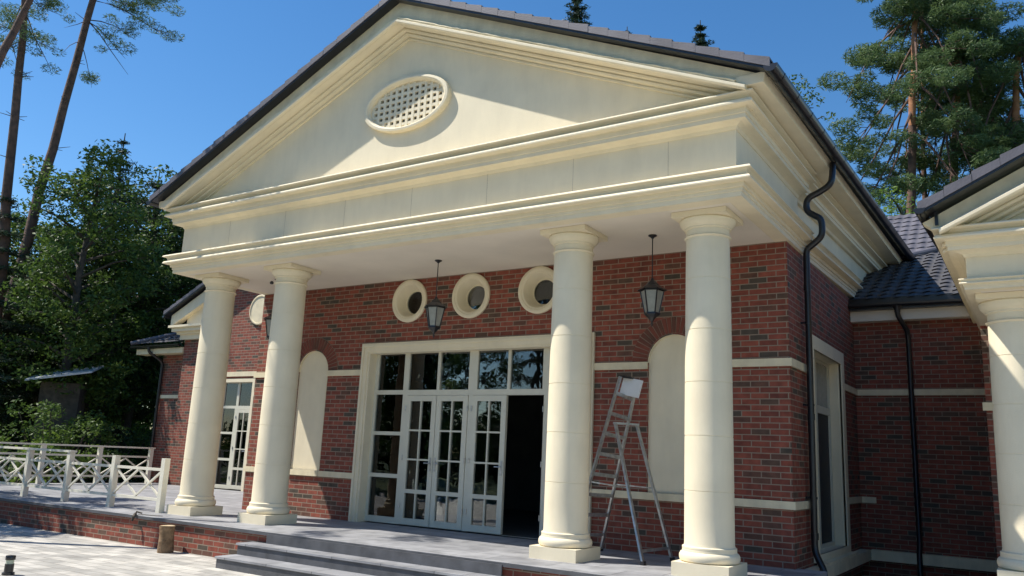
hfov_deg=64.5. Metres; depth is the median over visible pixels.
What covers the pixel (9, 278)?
leafy tree
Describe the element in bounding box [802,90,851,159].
leafy tree
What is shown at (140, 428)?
bush
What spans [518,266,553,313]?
round window
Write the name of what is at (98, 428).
bush
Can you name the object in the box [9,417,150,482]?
bush
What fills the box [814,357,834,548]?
side window
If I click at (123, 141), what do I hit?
spruce tree
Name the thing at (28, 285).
leafy tree
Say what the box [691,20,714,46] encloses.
spruce tree
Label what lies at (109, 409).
leafy tree
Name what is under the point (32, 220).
pine tree
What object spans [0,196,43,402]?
spruce tree
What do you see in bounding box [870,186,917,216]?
leafy tree
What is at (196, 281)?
leafy tree
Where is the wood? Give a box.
[2,318,163,472]
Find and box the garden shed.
[25,366,103,481]
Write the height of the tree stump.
0.430 m
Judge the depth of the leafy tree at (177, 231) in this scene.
33.94 m
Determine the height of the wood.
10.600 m
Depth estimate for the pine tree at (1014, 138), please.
31.40 m
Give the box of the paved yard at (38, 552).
[0,523,865,575]
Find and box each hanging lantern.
[263,279,275,339]
[424,260,446,337]
[637,234,666,326]
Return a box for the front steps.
[215,534,502,575]
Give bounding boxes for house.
[130,0,1023,575]
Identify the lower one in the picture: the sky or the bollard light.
the bollard light
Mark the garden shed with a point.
(73, 405)
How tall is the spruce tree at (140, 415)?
14.275 m
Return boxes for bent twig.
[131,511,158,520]
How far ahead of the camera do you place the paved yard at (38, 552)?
12.48 m
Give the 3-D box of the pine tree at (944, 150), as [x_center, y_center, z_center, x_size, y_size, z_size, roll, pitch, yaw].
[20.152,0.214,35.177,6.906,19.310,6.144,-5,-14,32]
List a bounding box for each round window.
[392,279,426,322]
[452,273,489,317]
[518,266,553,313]
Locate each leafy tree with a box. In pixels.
[0,139,176,407]
[0,192,114,474]
[0,296,96,451]
[3,250,67,411]
[4,265,165,420]
[13,220,200,482]
[33,183,202,481]
[76,229,201,359]
[789,73,815,99]
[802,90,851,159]
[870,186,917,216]
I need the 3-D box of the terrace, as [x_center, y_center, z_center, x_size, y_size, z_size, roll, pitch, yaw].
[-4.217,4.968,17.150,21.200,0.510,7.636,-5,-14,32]
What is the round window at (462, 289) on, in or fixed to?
in the house
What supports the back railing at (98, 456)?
on the terrace
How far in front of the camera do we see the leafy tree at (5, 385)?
30.59 m
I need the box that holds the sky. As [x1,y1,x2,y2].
[0,0,1023,428]
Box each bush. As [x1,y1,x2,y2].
[0,425,91,482]
[1,425,109,482]
[5,399,128,482]
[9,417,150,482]
[75,430,151,482]
[101,413,153,482]
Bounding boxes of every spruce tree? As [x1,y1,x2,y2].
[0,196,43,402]
[0,213,119,482]
[73,133,140,480]
[83,171,189,457]
[562,0,592,25]
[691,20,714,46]
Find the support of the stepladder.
on the terrace
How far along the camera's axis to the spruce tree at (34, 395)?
30.48 m
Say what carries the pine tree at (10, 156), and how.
on the ground at (13, 478)
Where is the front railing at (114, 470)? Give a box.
[0,446,170,512]
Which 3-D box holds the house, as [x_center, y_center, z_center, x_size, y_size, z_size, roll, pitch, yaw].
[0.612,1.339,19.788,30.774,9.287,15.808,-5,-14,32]
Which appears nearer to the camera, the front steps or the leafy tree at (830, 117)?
the front steps
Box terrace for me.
[0,483,826,575]
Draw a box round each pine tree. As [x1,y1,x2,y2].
[0,0,33,67]
[0,0,75,326]
[0,0,185,353]
[816,0,1009,213]
[867,0,1023,214]
[874,13,967,210]
[931,88,1022,194]
[944,24,1023,173]
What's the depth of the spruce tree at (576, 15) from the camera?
37.09 m
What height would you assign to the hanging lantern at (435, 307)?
1.335 m
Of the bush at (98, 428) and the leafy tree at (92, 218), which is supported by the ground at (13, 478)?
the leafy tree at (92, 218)
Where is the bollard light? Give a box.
[1,555,15,575]
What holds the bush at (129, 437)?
on the ground at (13, 478)
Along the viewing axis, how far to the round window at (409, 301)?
15.42 m
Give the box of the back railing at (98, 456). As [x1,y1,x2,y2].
[0,442,155,483]
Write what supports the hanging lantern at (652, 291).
hanging from the house
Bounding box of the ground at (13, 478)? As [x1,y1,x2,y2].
[2,452,142,482]
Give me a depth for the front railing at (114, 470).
16.47 m
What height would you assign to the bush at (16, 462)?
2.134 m
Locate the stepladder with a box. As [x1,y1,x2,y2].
[588,375,674,565]
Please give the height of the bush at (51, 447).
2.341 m
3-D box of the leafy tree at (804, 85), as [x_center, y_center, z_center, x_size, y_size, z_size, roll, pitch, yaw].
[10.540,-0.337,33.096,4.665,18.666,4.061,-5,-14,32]
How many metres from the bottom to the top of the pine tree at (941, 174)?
21.919 m
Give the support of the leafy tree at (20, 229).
on the ground at (13, 478)
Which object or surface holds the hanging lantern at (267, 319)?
hanging from the house
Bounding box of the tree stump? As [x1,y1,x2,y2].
[157,525,175,552]
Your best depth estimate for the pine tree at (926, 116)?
31.02 m
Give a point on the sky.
(173, 100)

